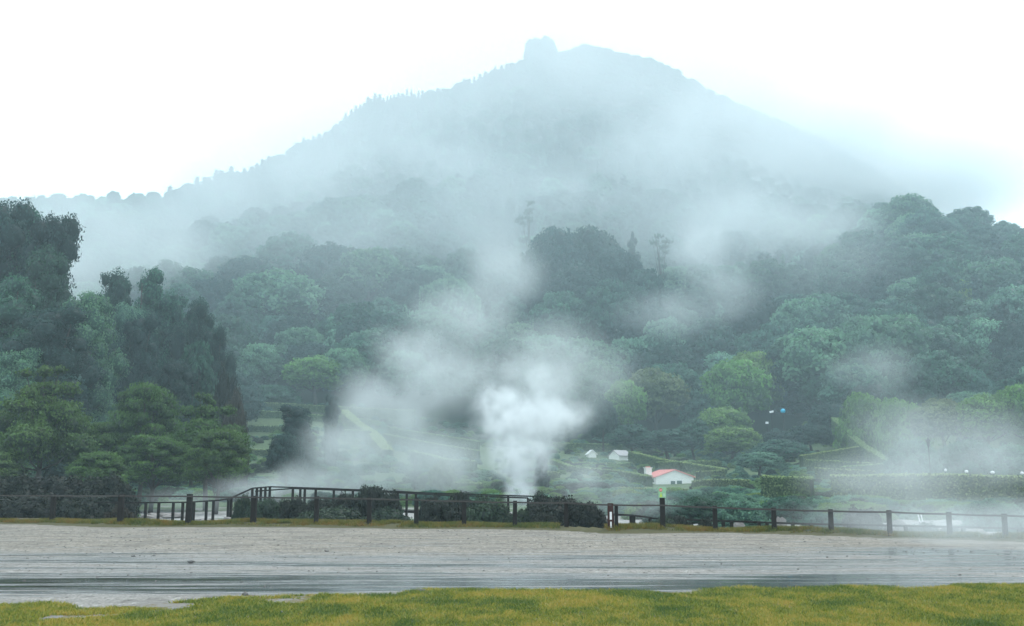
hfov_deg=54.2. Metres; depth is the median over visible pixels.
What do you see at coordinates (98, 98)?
sky
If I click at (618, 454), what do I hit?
white cottage
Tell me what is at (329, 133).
skyline conifer
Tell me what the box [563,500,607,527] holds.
shrub
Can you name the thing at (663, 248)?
bare topped tree
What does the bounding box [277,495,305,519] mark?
shrub
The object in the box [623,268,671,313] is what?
dark tree
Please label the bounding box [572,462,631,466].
hedge
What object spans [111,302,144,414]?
tall broadleaf
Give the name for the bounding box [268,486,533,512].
boardwalk railing
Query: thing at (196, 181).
skyline conifer
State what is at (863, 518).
shrub
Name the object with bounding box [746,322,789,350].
round tree
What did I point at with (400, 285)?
round tree
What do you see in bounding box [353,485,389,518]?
shrub
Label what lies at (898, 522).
rock
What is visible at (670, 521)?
shrub
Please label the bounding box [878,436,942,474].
tree
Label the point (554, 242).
dark tree
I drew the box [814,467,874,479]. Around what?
hedge
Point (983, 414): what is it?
tree
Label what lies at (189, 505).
road fence
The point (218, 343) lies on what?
tall conifer
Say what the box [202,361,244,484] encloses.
tall conifer
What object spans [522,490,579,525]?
shrub
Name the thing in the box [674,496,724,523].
shrub
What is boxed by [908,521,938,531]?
shrub
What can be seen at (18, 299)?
tall conifer
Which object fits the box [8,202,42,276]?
tall conifer
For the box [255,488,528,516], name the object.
boardwalk railing
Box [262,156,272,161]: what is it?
skyline conifer
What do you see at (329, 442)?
dark tree
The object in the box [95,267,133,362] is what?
tall broadleaf
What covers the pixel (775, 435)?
tree
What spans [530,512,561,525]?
shrub
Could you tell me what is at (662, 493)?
sign post
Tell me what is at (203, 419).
pine
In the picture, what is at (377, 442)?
hedge
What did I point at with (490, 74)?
skyline conifer
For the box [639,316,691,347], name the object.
round tree
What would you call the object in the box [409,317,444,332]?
round tree
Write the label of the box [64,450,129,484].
pine
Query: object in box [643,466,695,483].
cottage
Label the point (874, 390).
dark tree
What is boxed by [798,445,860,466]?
hedge
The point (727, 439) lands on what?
round tree
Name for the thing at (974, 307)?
round tree
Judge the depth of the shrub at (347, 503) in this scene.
48.72 m
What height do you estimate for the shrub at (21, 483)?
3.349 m
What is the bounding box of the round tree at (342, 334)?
[335,323,373,388]
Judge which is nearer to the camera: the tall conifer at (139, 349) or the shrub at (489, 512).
the shrub at (489, 512)
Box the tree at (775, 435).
[760,430,787,441]
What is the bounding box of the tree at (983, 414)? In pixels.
[954,392,1023,444]
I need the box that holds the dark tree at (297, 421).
[274,403,320,483]
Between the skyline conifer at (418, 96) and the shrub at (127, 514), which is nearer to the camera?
the shrub at (127, 514)
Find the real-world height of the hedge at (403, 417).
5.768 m
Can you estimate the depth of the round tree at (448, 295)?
350.70 m
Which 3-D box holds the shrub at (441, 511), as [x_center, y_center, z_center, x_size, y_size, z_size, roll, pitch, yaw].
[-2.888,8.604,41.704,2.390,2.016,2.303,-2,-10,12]
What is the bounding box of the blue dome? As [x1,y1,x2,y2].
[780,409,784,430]
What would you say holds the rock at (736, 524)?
on the ground at (492, 413)
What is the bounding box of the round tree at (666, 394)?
[629,366,690,430]
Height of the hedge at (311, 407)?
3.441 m
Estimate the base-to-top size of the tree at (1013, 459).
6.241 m
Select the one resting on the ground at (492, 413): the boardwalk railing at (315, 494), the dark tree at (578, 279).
the dark tree at (578, 279)
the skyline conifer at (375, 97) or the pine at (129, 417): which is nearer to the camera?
the pine at (129, 417)
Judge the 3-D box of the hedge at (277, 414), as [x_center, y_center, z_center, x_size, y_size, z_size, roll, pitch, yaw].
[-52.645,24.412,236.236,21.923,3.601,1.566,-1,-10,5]
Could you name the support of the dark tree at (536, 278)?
on the ground at (492, 413)
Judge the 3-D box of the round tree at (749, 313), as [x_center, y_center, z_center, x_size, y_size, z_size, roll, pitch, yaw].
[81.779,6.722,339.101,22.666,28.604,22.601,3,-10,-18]
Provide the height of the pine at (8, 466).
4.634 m
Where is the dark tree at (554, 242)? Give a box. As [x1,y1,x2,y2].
[513,225,587,283]
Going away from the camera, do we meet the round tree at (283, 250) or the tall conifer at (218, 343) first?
the tall conifer at (218, 343)
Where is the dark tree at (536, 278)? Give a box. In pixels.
[520,256,568,309]
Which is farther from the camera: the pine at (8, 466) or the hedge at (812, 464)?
the hedge at (812, 464)
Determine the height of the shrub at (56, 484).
3.066 m
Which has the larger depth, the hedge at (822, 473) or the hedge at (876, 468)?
the hedge at (876, 468)
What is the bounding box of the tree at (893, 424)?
[870,397,935,455]
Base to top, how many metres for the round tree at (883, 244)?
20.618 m
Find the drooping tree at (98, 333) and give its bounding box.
[57,290,133,481]
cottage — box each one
[585,450,597,457]
[607,450,627,459]
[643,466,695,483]
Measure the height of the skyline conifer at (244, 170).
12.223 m
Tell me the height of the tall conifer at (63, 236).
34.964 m
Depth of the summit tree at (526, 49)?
727.15 m
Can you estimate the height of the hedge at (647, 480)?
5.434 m
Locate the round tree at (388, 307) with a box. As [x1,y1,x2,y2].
[370,297,411,320]
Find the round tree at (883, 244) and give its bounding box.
[864,237,928,282]
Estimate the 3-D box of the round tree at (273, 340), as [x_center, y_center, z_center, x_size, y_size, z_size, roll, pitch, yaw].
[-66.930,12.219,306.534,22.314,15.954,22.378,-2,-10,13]
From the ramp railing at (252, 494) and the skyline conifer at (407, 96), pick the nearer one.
the ramp railing at (252, 494)
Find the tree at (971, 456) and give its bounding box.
[937,438,1008,476]
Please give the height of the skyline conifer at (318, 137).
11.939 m
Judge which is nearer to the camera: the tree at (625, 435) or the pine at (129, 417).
the pine at (129, 417)
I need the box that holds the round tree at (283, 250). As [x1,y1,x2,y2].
[252,230,317,269]
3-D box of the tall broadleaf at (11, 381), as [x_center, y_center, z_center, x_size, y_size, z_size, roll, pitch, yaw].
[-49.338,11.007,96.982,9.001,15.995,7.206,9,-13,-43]
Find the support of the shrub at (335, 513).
on the ground at (492, 413)
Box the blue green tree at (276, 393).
[259,384,303,403]
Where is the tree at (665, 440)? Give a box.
[632,429,696,459]
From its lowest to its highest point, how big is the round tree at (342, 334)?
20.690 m
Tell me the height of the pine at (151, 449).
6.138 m
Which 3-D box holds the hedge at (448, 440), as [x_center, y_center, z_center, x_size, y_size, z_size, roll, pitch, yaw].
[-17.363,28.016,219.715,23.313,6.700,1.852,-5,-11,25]
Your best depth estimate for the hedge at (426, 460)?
167.35 m
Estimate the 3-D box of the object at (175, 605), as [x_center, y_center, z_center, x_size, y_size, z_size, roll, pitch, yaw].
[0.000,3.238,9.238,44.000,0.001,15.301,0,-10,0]
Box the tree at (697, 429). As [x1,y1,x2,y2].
[676,418,710,459]
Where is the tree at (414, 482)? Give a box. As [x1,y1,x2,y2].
[410,457,420,490]
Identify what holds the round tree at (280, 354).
on the ground at (492, 413)
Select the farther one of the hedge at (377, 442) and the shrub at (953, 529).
the hedge at (377, 442)
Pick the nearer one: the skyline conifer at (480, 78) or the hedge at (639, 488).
the hedge at (639, 488)
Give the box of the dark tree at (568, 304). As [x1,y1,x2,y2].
[528,290,589,337]
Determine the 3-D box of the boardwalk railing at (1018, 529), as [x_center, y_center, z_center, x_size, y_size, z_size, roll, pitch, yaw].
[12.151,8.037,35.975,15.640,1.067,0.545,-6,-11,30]
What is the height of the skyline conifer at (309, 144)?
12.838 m
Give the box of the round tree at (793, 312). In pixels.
[770,296,834,334]
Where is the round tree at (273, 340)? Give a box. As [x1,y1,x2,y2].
[260,332,321,343]
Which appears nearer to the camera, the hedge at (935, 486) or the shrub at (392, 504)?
the shrub at (392, 504)
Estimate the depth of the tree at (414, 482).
102.55 m
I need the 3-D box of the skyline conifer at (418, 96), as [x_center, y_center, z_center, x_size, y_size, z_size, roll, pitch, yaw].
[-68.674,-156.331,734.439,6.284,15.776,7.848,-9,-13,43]
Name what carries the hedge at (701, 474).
on the ground at (492, 413)
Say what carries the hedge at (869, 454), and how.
on the ground at (492, 413)
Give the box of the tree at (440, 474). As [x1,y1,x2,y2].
[427,459,457,490]
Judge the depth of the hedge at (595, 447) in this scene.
235.63 m
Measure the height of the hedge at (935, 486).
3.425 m
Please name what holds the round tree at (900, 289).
on the ground at (492, 413)
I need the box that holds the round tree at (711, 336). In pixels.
[677,317,741,365]
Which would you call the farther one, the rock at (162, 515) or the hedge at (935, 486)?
the hedge at (935, 486)
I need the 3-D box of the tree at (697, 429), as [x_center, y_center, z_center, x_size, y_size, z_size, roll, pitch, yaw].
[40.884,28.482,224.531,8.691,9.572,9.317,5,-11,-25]
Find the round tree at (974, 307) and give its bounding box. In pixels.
[963,299,987,316]
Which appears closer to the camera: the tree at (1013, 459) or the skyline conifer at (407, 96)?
the tree at (1013, 459)
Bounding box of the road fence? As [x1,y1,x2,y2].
[0,494,1023,537]
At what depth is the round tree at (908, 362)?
251.78 m
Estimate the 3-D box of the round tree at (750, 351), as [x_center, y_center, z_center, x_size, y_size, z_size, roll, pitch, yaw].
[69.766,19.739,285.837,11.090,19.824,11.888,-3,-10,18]
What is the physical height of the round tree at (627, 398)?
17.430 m
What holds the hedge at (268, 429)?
on the ground at (492, 413)
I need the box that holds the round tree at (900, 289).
[882,277,917,303]
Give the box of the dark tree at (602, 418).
[586,397,619,451]
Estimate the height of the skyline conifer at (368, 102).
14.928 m
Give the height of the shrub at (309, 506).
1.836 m
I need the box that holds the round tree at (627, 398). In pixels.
[604,378,648,424]
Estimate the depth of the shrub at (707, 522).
37.01 m
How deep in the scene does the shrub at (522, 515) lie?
40.41 m
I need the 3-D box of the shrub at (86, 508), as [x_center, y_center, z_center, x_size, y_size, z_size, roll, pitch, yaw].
[-21.486,9.867,49.980,3.627,2.134,3.494,-6,-11,30]
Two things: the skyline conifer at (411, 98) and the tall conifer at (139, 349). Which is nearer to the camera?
the tall conifer at (139, 349)
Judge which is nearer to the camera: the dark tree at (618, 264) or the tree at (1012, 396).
the tree at (1012, 396)
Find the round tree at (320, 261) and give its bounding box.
[293,241,358,279]
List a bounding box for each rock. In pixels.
[140,513,184,518]
[733,522,744,527]
[776,516,786,525]
[892,519,911,531]
[940,528,987,534]
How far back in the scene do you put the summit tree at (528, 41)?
727.45 m
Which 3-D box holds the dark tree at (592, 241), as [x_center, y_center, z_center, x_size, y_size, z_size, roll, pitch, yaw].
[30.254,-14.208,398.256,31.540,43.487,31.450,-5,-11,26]
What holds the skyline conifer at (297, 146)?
on the ground at (492, 413)
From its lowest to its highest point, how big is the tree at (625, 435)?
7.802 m
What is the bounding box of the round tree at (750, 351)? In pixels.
[749,349,763,414]
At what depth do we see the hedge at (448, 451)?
202.70 m
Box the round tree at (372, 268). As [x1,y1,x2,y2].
[340,246,408,301]
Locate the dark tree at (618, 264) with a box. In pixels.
[587,246,645,284]
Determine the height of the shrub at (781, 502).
1.811 m
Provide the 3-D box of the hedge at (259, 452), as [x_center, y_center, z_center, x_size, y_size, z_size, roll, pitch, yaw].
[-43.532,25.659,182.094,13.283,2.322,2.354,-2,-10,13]
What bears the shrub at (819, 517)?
on the ground at (492, 413)
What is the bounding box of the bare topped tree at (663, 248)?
[648,233,673,280]
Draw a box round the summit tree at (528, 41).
[524,39,532,65]
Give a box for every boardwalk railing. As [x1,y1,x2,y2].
[4,498,229,520]
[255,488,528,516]
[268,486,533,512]
[613,513,651,524]
[650,517,1023,532]
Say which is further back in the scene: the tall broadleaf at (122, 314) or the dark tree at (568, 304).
the dark tree at (568, 304)
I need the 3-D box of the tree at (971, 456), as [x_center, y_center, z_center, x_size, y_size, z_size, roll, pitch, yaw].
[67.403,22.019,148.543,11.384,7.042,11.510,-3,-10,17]
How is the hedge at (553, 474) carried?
on the ground at (492, 413)
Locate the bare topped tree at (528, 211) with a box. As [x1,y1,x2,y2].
[513,199,534,258]
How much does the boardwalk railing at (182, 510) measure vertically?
1.606 m
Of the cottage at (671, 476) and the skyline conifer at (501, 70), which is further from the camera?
the skyline conifer at (501, 70)
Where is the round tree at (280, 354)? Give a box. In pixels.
[275,351,284,372]
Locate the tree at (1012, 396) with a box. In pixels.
[995,382,1023,438]
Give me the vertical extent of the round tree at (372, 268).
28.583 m
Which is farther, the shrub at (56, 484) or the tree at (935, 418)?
the tree at (935, 418)
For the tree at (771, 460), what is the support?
on the ground at (492, 413)
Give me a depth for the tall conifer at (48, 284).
114.30 m
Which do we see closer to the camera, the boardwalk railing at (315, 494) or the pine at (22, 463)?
the boardwalk railing at (315, 494)
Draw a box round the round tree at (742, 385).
[699,358,775,414]
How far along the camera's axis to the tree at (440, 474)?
97.98 m
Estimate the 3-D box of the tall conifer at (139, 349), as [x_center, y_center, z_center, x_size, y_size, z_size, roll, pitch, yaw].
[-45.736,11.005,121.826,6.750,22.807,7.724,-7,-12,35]
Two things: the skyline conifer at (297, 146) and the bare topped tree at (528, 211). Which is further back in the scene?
the skyline conifer at (297, 146)
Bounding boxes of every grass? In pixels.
[0,517,1023,538]
[0,581,1023,625]
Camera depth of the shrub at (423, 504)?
46.92 m
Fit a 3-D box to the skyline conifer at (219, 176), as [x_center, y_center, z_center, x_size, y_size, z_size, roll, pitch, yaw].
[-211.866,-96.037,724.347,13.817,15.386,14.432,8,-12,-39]
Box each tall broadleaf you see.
[0,346,47,477]
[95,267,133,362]
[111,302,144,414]
[132,266,166,341]
[135,358,195,487]
[149,288,188,370]
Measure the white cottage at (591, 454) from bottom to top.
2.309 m
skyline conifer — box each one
[193,176,200,186]
[210,169,217,181]
[212,170,224,185]
[240,168,246,176]
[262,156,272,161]
[289,142,301,155]
[307,139,311,149]
[313,133,321,144]
[326,130,333,136]
[364,96,372,113]
[372,93,377,113]
[374,94,382,108]
[396,92,399,104]
[398,93,405,105]
[405,89,409,100]
[409,89,412,109]
[411,94,416,106]
[415,90,420,109]
[475,74,482,85]
[486,71,494,84]
[498,65,503,77]
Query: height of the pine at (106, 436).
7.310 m
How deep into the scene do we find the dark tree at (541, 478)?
110.17 m
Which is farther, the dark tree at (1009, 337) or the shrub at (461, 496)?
the dark tree at (1009, 337)
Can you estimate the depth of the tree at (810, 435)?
210.50 m
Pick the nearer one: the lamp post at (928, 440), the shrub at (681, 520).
the shrub at (681, 520)
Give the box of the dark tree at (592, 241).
[564,224,622,264]
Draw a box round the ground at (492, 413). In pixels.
[0,53,1023,541]
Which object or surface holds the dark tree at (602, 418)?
on the ground at (492, 413)
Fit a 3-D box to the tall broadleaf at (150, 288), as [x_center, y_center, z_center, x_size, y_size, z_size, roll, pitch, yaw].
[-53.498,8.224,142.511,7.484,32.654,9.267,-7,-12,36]
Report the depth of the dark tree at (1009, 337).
248.52 m
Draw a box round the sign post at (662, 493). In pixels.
[658,487,665,527]
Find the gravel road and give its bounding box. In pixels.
[0,524,1023,607]
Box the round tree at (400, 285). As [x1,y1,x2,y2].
[378,266,444,314]
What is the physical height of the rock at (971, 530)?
0.926 m
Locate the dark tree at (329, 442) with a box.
[319,394,343,466]
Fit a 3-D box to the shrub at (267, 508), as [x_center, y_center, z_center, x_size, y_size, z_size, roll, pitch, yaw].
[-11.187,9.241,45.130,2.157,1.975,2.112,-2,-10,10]
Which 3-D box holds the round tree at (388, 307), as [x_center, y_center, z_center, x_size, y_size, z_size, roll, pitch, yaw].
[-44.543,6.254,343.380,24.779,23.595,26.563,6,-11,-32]
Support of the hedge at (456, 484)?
on the ground at (492, 413)
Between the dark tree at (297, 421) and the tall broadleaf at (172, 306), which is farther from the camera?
the tall broadleaf at (172, 306)
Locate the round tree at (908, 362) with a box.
[887,357,912,377]
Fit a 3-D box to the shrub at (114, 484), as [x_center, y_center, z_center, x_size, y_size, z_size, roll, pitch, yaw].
[-21.550,9.972,53.094,3.710,3.263,3.852,2,-10,-13]
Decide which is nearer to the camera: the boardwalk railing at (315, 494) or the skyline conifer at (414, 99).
the boardwalk railing at (315, 494)
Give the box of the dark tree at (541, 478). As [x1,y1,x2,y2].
[531,447,550,487]
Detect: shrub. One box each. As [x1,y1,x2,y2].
[0,469,37,500]
[0,493,67,518]
[12,474,85,499]
[56,489,114,518]
[78,470,141,518]
[103,504,135,518]
[243,496,281,518]
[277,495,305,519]
[296,505,360,519]
[299,499,335,518]
[330,490,354,509]
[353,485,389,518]
[360,506,412,523]
[373,489,403,514]
[418,492,439,520]
[419,495,461,521]
[453,490,472,510]
[466,494,510,523]
[506,508,530,522]
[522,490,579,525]
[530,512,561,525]
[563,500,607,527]
[647,516,677,524]
[668,514,693,525]
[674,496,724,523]
[697,517,712,526]
[760,496,814,524]
[799,512,841,530]
[840,504,886,533]
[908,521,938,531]
[940,524,960,532]
[1008,513,1023,532]
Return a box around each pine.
[0,364,101,479]
[0,427,31,472]
[0,452,21,477]
[64,421,130,472]
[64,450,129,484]
[103,381,182,506]
[115,434,198,512]
[156,392,254,510]
[180,427,252,513]
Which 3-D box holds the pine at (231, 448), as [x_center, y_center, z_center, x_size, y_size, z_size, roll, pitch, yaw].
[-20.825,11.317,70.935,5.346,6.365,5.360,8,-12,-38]
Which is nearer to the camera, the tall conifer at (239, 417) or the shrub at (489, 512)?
the shrub at (489, 512)
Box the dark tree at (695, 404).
[677,393,717,447]
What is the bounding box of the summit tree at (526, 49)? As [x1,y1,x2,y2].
[524,45,530,62]
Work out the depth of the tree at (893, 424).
193.00 m
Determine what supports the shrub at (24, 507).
on the ground at (492, 413)
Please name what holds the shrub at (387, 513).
on the ground at (492, 413)
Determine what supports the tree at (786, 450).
on the ground at (492, 413)
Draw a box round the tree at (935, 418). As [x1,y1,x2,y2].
[905,397,964,447]
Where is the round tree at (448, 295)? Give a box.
[415,276,484,321]
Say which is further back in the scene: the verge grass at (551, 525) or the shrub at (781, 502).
the shrub at (781, 502)
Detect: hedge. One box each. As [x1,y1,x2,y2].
[248,425,284,432]
[249,448,269,455]
[258,410,323,421]
[262,402,324,412]
[337,416,370,425]
[338,406,414,427]
[339,409,394,456]
[382,433,480,459]
[387,426,479,449]
[410,450,476,471]
[452,481,482,490]
[547,471,560,479]
[549,458,653,486]
[553,442,622,451]
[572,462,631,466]
[619,486,687,490]
[628,451,727,473]
[655,460,721,470]
[691,478,749,487]
[695,469,725,480]
[759,474,815,498]
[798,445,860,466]
[806,459,878,471]
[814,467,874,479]
[829,472,1023,500]
[830,417,887,463]
[841,463,883,473]
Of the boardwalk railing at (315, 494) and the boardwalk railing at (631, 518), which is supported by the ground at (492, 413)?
the boardwalk railing at (631, 518)
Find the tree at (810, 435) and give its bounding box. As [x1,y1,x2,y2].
[783,423,835,450]
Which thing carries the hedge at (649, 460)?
on the ground at (492, 413)
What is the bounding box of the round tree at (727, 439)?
[703,426,762,459]
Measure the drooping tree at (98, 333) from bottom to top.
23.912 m
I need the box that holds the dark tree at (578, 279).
[543,261,614,338]
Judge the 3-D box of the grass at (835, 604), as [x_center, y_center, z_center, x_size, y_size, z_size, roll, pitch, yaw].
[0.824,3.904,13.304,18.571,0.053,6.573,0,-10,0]
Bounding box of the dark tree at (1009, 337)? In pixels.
[987,316,1023,361]
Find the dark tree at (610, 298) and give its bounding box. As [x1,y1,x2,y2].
[580,278,638,342]
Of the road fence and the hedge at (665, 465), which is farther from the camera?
the hedge at (665, 465)
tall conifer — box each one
[0,271,45,356]
[0,302,107,478]
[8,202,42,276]
[16,210,85,300]
[24,242,74,314]
[110,310,162,483]
[166,296,216,479]
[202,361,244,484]
[207,323,237,385]
[214,386,249,492]
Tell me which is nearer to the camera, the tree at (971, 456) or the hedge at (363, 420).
the tree at (971, 456)
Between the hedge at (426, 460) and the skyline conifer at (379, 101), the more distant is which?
the skyline conifer at (379, 101)
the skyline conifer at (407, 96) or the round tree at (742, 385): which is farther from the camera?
the skyline conifer at (407, 96)
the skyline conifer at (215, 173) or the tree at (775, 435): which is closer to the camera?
the tree at (775, 435)
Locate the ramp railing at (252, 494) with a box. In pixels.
[227,486,269,516]
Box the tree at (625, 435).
[604,424,653,450]
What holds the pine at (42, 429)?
on the ground at (492, 413)
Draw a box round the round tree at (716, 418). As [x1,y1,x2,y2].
[696,406,754,454]
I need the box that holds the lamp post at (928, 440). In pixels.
[926,438,930,472]
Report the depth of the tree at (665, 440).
219.27 m
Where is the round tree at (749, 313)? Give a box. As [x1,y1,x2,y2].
[717,291,778,335]
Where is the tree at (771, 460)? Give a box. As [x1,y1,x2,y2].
[731,451,785,475]
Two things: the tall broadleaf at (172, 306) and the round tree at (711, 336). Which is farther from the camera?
the round tree at (711, 336)
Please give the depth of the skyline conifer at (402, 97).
733.57 m
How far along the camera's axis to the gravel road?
21.34 m
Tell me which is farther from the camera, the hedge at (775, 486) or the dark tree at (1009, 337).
the dark tree at (1009, 337)
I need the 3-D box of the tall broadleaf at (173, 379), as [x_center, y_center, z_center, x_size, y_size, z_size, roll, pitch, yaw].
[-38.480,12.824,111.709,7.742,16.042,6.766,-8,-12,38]
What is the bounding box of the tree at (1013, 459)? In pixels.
[996,442,1023,475]
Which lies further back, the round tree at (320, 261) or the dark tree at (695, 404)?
the round tree at (320, 261)
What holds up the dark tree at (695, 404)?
on the ground at (492, 413)
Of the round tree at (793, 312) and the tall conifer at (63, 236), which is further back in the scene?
the round tree at (793, 312)
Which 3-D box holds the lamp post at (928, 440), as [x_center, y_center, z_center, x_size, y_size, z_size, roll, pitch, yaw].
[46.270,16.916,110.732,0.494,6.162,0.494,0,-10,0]
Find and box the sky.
[0,0,1023,227]
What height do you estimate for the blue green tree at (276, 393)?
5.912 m
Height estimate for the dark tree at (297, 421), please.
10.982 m
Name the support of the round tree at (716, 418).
on the ground at (492, 413)
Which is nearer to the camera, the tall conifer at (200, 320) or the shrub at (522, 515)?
the shrub at (522, 515)
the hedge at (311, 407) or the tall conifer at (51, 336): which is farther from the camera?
the hedge at (311, 407)
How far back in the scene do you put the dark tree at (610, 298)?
349.24 m
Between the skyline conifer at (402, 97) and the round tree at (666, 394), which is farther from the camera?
the skyline conifer at (402, 97)
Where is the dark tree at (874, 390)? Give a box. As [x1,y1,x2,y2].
[838,384,883,407]
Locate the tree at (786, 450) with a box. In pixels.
[750,439,809,462]
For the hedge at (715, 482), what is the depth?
114.58 m
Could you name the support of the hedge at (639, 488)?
on the ground at (492, 413)
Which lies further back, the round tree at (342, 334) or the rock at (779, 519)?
the round tree at (342, 334)

